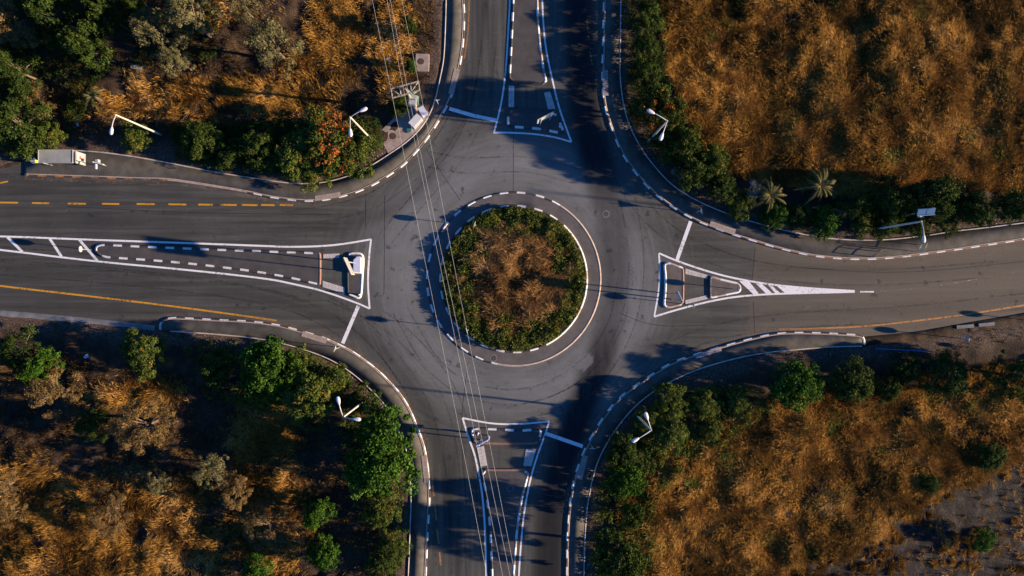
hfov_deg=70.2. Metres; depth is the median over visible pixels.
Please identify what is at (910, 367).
broadleaf tree
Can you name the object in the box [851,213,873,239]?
shrub
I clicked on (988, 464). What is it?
shrub
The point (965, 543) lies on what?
stones
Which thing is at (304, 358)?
shrub
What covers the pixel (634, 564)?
broadleaf tree
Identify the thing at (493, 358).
manhole cover
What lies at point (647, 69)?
hedge shrub
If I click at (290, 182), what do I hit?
edging
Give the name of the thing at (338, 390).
shrub
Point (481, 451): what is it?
paving pad
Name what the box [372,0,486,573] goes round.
power line
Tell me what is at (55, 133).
shrub
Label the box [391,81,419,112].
utility pole
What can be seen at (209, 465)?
grey green tree
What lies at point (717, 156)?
shrub
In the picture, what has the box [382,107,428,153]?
concrete pad
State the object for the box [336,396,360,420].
street lamp
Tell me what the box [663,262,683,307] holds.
kerb
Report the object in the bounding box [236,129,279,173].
shrub
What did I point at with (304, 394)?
broadleaf tree
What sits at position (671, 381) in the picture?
edging
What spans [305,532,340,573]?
tree
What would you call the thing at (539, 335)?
ground cover
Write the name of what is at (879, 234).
hedge shrub
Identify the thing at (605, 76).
paving pad
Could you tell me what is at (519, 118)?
traffic island
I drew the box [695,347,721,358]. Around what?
paving pad
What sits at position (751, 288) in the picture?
road marking
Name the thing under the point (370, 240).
road marking
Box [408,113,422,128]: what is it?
utility cabinet
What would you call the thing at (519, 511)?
kerb
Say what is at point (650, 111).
street lamp
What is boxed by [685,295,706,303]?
paving pad
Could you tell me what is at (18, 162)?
verge
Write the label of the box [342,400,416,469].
broadleaf tree
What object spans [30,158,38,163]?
litter bin
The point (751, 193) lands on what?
pale shrub
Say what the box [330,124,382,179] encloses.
flowering shrub
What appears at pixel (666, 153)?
shrub
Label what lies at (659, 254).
road marking
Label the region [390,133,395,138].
manhole cover
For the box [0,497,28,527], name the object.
shrub
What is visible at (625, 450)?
shrub
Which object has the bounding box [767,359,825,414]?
broadleaf tree
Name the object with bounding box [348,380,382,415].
shrub
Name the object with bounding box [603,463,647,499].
shrub
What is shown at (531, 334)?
island soil
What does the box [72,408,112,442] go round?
shrub
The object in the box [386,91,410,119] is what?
shrub
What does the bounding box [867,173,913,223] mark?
broadleaf tree
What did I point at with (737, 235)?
kerb
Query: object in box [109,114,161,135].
street lamp
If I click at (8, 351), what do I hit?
shrub
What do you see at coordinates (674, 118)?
shrub
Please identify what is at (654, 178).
pavement
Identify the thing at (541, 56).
kerb
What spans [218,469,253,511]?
grey green tree
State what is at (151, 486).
grey green tree
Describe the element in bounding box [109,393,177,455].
grey green tree
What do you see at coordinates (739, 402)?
shrub
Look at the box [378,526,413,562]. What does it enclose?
shrub
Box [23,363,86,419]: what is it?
grey green tree
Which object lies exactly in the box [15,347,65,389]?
broadleaf tree
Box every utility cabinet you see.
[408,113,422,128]
[418,105,427,117]
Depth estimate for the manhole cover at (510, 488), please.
83.85 m
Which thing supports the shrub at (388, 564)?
on the ground at (106, 356)
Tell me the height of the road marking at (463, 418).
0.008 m
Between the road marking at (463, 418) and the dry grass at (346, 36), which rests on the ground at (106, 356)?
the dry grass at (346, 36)
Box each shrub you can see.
[0,324,54,374]
[0,468,18,504]
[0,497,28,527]
[19,81,56,119]
[31,120,68,149]
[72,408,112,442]
[116,0,146,18]
[118,326,173,382]
[119,121,153,154]
[179,121,223,159]
[194,349,237,386]
[213,137,246,172]
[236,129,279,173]
[237,497,300,552]
[241,551,273,575]
[263,131,321,182]
[284,343,322,380]
[291,103,354,179]
[294,158,332,192]
[313,358,353,396]
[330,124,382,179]
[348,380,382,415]
[362,492,401,529]
[362,551,403,575]
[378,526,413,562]
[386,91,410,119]
[399,15,418,35]
[404,59,417,72]
[603,429,639,468]
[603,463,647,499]
[618,501,645,533]
[623,0,660,19]
[623,0,666,46]
[624,405,663,438]
[626,33,666,80]
[626,83,685,132]
[630,56,660,95]
[635,438,657,475]
[646,127,682,164]
[648,382,689,420]
[649,96,687,131]
[649,408,689,456]
[667,124,702,161]
[671,167,685,185]
[674,143,718,191]
[686,384,724,421]
[698,142,731,183]
[699,419,724,442]
[705,173,736,204]
[726,188,756,221]
[727,388,752,412]
[747,179,764,197]
[758,203,788,230]
[787,202,815,231]
[810,203,842,241]
[834,189,876,223]
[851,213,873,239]
[867,211,903,241]
[874,376,902,406]
[898,208,931,239]
[916,470,942,497]
[930,211,961,238]
[969,526,996,552]
[978,441,1010,470]
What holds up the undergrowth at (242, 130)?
on the ground at (106, 356)
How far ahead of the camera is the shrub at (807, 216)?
82.45 m
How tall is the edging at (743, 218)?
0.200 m
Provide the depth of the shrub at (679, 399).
82.07 m
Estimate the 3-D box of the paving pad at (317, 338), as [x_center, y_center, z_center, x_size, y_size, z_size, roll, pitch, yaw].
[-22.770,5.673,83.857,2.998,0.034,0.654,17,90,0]
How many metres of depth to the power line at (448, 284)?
73.71 m
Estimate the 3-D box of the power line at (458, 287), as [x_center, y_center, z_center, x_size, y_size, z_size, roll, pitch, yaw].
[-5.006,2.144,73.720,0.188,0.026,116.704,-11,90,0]
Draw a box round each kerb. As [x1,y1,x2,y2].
[24,0,464,201]
[95,244,320,285]
[159,317,429,575]
[346,252,363,298]
[426,191,600,366]
[439,205,587,352]
[471,427,541,444]
[481,468,528,575]
[507,109,563,133]
[509,0,546,85]
[566,331,864,575]
[601,0,1023,259]
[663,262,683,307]
[709,276,740,297]
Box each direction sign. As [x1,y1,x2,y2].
[343,257,359,274]
[476,435,489,446]
[537,111,553,125]
[668,291,682,300]
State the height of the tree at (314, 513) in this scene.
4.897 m
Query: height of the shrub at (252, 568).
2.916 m
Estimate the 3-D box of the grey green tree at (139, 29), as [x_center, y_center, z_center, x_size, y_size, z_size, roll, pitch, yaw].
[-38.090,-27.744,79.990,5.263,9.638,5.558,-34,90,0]
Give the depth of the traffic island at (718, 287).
83.86 m
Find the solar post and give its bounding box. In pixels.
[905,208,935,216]
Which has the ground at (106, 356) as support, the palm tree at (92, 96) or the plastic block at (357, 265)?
the palm tree at (92, 96)
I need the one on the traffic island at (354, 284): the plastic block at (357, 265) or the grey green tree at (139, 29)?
the plastic block at (357, 265)
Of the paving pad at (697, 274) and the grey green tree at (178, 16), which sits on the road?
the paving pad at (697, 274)
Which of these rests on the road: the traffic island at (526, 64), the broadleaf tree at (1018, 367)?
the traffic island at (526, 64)
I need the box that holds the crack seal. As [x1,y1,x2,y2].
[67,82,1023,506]
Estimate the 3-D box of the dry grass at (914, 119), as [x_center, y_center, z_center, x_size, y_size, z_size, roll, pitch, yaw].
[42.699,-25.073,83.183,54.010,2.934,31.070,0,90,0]
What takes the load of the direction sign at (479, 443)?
on the traffic island at (514, 437)
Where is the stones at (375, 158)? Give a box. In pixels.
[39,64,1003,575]
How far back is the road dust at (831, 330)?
83.99 m
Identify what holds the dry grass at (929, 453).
on the ground at (106, 356)
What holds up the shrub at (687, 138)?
on the ground at (106, 356)
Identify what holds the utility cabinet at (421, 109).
on the concrete pad at (390, 143)
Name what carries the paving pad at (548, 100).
on the road
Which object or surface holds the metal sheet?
on the undergrowth at (64, 67)
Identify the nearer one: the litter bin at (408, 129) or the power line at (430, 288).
the power line at (430, 288)
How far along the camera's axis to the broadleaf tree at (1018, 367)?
80.75 m
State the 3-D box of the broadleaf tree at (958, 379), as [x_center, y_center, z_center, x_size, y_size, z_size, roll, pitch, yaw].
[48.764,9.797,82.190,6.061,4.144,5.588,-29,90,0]
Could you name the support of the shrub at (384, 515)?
on the ground at (106, 356)
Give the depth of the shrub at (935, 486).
82.76 m
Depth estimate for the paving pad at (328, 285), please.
83.96 m
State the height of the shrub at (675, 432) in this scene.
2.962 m
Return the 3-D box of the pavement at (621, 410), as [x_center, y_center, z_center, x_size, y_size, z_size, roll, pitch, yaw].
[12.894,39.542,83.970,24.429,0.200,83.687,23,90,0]
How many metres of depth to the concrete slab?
83.52 m
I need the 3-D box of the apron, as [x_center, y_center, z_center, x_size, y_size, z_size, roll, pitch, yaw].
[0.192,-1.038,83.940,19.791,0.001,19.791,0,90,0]
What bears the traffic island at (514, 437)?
on the road
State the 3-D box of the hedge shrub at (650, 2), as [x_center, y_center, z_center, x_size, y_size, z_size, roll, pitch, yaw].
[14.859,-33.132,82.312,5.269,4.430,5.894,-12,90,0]
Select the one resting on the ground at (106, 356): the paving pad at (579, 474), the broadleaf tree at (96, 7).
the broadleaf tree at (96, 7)
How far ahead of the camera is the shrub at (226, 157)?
81.67 m
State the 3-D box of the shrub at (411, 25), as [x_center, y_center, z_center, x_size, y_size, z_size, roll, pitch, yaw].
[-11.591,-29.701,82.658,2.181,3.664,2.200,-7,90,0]
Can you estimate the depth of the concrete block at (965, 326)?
83.87 m
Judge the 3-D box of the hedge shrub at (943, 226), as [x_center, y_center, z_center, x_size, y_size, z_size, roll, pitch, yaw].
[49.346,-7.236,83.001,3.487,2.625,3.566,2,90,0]
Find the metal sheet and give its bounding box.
[130,64,141,69]
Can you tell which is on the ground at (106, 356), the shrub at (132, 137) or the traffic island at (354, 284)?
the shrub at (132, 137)
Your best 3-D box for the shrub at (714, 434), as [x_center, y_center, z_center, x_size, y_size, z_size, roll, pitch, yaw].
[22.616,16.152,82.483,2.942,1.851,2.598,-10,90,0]
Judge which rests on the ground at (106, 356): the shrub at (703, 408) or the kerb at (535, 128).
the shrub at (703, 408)
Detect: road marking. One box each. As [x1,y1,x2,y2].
[0,202,292,205]
[0,236,371,308]
[0,285,276,321]
[6,235,97,260]
[341,306,359,343]
[431,481,440,564]
[449,107,497,121]
[462,417,549,575]
[464,0,469,58]
[493,0,571,142]
[546,432,582,447]
[653,252,854,316]
[675,221,691,260]
[740,281,854,293]
[779,304,1023,329]
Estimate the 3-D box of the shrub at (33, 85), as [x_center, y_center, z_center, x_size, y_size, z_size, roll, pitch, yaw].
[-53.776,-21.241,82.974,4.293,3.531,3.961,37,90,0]
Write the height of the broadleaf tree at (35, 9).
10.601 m
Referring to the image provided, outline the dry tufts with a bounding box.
[851,450,1023,575]
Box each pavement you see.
[25,0,461,198]
[162,319,426,575]
[568,334,862,575]
[604,0,1023,256]
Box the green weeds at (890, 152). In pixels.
[688,0,1023,178]
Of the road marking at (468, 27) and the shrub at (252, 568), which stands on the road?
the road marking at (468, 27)
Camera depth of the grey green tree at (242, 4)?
78.79 m
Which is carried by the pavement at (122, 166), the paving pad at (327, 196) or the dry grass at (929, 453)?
the paving pad at (327, 196)
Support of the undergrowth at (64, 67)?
on the ground at (106, 356)
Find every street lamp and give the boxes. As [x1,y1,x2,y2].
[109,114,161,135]
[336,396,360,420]
[348,107,370,138]
[631,412,651,442]
[647,109,667,142]
[873,221,925,242]
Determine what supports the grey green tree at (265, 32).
on the ground at (106, 356)
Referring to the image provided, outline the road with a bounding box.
[0,0,1023,575]
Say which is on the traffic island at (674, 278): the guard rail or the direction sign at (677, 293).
the direction sign at (677, 293)
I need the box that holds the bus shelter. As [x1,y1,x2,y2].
[38,149,85,165]
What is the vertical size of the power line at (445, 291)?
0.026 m
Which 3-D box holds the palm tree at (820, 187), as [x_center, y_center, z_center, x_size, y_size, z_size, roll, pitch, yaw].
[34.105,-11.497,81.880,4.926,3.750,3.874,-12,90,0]
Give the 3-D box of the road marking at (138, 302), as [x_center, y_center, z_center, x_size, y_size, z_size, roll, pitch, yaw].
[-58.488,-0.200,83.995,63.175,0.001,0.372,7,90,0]
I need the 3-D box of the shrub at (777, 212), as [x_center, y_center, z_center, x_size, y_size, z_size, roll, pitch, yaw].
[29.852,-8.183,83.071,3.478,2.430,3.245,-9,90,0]
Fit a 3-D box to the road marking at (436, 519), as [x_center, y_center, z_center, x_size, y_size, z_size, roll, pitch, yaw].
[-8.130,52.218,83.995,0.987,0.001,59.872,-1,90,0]
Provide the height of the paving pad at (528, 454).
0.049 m
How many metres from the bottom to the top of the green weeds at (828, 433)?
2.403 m
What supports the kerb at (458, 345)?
on the road
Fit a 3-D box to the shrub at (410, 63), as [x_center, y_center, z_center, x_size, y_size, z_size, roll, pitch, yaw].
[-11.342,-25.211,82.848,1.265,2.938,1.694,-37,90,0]
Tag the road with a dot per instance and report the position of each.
(592, 372)
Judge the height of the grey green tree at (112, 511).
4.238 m
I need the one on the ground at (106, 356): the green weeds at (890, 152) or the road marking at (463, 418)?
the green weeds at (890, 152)
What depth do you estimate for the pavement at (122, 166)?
83.87 m
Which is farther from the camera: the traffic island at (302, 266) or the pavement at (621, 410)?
the pavement at (621, 410)
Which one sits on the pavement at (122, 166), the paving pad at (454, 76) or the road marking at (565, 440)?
the paving pad at (454, 76)
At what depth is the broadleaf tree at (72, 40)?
76.85 m
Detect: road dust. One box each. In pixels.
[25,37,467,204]
[157,314,433,560]
[562,328,863,561]
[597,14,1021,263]
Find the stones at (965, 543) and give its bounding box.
[829,455,1023,575]
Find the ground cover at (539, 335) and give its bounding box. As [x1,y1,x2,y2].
[440,206,586,351]
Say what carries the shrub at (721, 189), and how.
on the ground at (106, 356)
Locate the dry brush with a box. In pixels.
[450,220,581,341]
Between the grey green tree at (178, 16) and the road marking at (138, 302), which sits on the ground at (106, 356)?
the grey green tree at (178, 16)
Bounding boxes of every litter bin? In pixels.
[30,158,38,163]
[406,127,411,132]
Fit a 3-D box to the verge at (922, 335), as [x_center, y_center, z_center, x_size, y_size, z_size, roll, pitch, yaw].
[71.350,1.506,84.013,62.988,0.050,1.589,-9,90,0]
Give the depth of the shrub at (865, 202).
81.25 m
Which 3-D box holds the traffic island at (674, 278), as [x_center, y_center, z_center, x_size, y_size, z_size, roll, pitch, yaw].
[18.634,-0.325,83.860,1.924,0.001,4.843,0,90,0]
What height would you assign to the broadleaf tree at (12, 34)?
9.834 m
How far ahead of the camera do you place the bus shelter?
81.48 m
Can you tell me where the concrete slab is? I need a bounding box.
[415,54,429,71]
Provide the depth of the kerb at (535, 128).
83.85 m
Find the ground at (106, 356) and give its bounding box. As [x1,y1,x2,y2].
[0,0,1023,575]
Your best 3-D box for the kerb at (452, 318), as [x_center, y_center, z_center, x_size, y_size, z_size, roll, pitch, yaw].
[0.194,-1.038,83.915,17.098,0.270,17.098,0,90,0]
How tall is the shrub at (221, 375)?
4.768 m
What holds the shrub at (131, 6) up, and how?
on the ground at (106, 356)
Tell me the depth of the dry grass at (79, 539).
83.60 m
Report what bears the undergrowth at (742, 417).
on the ground at (106, 356)
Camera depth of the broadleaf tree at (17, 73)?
79.45 m
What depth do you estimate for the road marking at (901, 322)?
84.00 m
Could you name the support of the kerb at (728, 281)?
on the road
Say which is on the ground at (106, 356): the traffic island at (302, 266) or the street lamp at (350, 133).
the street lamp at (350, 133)
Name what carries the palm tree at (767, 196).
on the ground at (106, 356)
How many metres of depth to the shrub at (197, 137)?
81.43 m
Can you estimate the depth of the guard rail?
83.43 m
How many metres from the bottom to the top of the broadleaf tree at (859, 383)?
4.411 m
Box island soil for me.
[442,207,584,350]
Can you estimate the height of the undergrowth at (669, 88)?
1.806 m
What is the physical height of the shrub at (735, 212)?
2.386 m
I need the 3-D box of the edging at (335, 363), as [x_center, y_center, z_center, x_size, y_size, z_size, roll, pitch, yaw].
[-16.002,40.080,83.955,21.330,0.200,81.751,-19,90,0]
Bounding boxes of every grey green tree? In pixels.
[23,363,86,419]
[84,483,133,540]
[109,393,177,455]
[128,6,189,58]
[145,472,175,497]
[156,43,195,78]
[164,0,229,40]
[191,452,231,489]
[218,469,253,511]
[222,0,261,24]
[242,17,304,79]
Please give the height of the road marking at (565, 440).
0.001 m
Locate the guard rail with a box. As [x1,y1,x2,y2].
[875,348,933,351]
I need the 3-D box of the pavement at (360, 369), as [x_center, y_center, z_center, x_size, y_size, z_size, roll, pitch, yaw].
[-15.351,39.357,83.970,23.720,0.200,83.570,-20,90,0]
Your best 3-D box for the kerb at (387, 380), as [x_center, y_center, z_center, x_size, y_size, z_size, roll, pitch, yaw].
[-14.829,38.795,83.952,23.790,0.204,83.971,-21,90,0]
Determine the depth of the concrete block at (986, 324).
83.87 m
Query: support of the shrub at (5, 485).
on the ground at (106, 356)
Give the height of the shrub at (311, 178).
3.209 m
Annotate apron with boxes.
[428,193,598,364]
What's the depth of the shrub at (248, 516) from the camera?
82.44 m
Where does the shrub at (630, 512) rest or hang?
on the ground at (106, 356)
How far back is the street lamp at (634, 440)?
73.89 m
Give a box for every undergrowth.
[0,0,218,157]
[168,116,382,179]
[183,339,405,575]
[591,382,772,575]
[624,0,1023,237]
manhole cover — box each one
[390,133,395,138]
[490,355,496,361]
[507,485,513,491]
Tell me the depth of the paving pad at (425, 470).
83.84 m
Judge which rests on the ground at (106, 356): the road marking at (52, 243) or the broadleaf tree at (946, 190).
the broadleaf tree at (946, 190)
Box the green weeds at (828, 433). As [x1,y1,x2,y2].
[633,388,1010,560]
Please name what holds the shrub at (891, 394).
on the ground at (106, 356)
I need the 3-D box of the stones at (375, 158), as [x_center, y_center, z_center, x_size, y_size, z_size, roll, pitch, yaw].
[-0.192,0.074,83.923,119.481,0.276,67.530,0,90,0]
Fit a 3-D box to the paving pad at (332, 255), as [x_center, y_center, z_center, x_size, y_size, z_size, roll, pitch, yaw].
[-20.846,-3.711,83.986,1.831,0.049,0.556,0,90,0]
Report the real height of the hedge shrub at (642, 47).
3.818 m
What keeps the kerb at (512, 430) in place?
on the road
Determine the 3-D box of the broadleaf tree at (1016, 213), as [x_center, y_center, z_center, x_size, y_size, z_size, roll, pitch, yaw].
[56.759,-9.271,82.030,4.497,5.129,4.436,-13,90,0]
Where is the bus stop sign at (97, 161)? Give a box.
[92,159,105,168]
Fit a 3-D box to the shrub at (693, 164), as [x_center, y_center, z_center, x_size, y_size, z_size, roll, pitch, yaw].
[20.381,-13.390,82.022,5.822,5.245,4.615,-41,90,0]
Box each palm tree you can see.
[81,86,103,110]
[751,176,785,214]
[793,168,835,202]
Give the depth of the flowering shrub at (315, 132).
80.60 m
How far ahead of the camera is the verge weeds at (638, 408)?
83.85 m
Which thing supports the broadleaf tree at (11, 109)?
on the ground at (106, 356)
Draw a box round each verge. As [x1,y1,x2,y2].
[0,158,24,168]
[862,313,1023,346]
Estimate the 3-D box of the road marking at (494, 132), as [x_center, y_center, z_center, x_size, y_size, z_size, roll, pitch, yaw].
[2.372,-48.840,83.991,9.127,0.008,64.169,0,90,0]
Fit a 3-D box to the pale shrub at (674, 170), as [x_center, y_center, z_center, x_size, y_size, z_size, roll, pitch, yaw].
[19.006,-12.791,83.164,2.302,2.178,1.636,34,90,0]
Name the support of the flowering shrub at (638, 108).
on the ground at (106, 356)
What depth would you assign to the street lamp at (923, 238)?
76.71 m
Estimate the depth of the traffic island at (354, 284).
83.86 m
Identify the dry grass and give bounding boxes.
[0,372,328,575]
[13,0,418,142]
[613,358,1023,575]
[659,0,1023,197]
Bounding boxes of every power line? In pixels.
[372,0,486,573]
[387,2,502,575]
[390,0,509,573]
[402,3,514,571]
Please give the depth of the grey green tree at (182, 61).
78.79 m
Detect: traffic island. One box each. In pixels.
[97,246,318,282]
[349,254,360,296]
[473,430,538,442]
[484,471,526,575]
[509,111,561,131]
[511,0,544,82]
[666,264,681,305]
[711,278,737,295]
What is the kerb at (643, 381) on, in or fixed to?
on the road
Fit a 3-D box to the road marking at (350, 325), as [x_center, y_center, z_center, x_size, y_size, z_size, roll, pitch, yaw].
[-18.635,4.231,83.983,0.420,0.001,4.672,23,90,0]
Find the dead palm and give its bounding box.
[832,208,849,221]
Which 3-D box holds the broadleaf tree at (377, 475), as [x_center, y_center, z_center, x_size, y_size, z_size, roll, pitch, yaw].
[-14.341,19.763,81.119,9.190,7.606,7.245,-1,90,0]
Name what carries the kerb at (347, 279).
on the road
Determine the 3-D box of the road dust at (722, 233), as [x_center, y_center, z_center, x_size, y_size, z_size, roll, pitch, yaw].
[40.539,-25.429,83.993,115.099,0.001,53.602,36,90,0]
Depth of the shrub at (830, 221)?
81.99 m
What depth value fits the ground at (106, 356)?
83.88 m
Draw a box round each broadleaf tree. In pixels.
[0,0,45,50]
[0,45,44,97]
[0,88,57,161]
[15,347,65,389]
[21,0,96,54]
[55,18,116,71]
[81,0,131,36]
[235,333,301,405]
[279,365,350,425]
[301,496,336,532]
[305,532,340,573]
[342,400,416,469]
[342,438,422,499]
[588,523,650,575]
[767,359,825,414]
[823,355,874,406]
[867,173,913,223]
[888,350,922,387]
[906,175,965,222]
[920,348,968,404]
[952,189,999,227]
[978,349,1023,405]
[994,185,1023,227]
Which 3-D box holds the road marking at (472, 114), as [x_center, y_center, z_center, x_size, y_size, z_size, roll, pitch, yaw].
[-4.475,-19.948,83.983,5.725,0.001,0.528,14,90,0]
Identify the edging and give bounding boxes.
[37,0,446,183]
[170,331,410,575]
[583,346,861,575]
[619,0,1023,240]
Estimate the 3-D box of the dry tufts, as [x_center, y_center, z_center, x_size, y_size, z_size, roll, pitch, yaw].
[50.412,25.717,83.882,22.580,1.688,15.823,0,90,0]
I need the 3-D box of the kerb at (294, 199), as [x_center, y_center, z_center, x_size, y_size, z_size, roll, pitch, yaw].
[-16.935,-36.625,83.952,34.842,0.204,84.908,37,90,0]
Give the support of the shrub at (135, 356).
on the ground at (106, 356)
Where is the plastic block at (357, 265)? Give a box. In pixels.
[353,256,361,273]
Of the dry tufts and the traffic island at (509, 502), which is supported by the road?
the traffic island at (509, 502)
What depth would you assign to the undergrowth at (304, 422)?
83.20 m
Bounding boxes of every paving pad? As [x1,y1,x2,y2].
[301,331,327,342]
[315,192,340,200]
[323,253,338,257]
[323,281,344,293]
[421,455,428,482]
[448,68,459,94]
[477,446,486,466]
[508,86,513,106]
[523,449,535,465]
[544,91,554,108]
[576,455,587,479]
[602,70,607,95]
[685,268,706,277]
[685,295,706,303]
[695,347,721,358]
[709,221,735,234]
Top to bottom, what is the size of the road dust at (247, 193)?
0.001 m
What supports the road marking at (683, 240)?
on the road
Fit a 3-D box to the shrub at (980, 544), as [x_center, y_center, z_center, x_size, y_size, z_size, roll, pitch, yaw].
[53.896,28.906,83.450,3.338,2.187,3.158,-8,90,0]
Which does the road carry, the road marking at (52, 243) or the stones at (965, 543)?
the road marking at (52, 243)
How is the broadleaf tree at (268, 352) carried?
on the ground at (106, 356)
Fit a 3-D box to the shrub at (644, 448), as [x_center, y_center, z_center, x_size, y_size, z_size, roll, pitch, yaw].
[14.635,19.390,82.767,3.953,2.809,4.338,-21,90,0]
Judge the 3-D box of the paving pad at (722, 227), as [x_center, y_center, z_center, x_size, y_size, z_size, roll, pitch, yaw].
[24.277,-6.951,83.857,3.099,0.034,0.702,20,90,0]
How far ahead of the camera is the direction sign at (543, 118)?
81.43 m
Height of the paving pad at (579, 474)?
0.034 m
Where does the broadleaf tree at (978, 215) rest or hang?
on the ground at (106, 356)
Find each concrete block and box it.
[956,324,973,328]
[978,322,994,326]
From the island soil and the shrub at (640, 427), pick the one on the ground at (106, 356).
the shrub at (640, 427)
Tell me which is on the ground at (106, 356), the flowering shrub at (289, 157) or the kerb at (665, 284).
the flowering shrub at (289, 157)
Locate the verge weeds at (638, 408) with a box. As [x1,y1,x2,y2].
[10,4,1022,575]
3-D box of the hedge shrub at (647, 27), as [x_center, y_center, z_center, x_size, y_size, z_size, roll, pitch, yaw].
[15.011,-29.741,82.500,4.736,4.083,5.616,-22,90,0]
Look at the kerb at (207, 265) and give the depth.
83.85 m
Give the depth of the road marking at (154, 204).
83.99 m
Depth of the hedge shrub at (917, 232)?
82.42 m
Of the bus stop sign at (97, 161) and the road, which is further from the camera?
the road

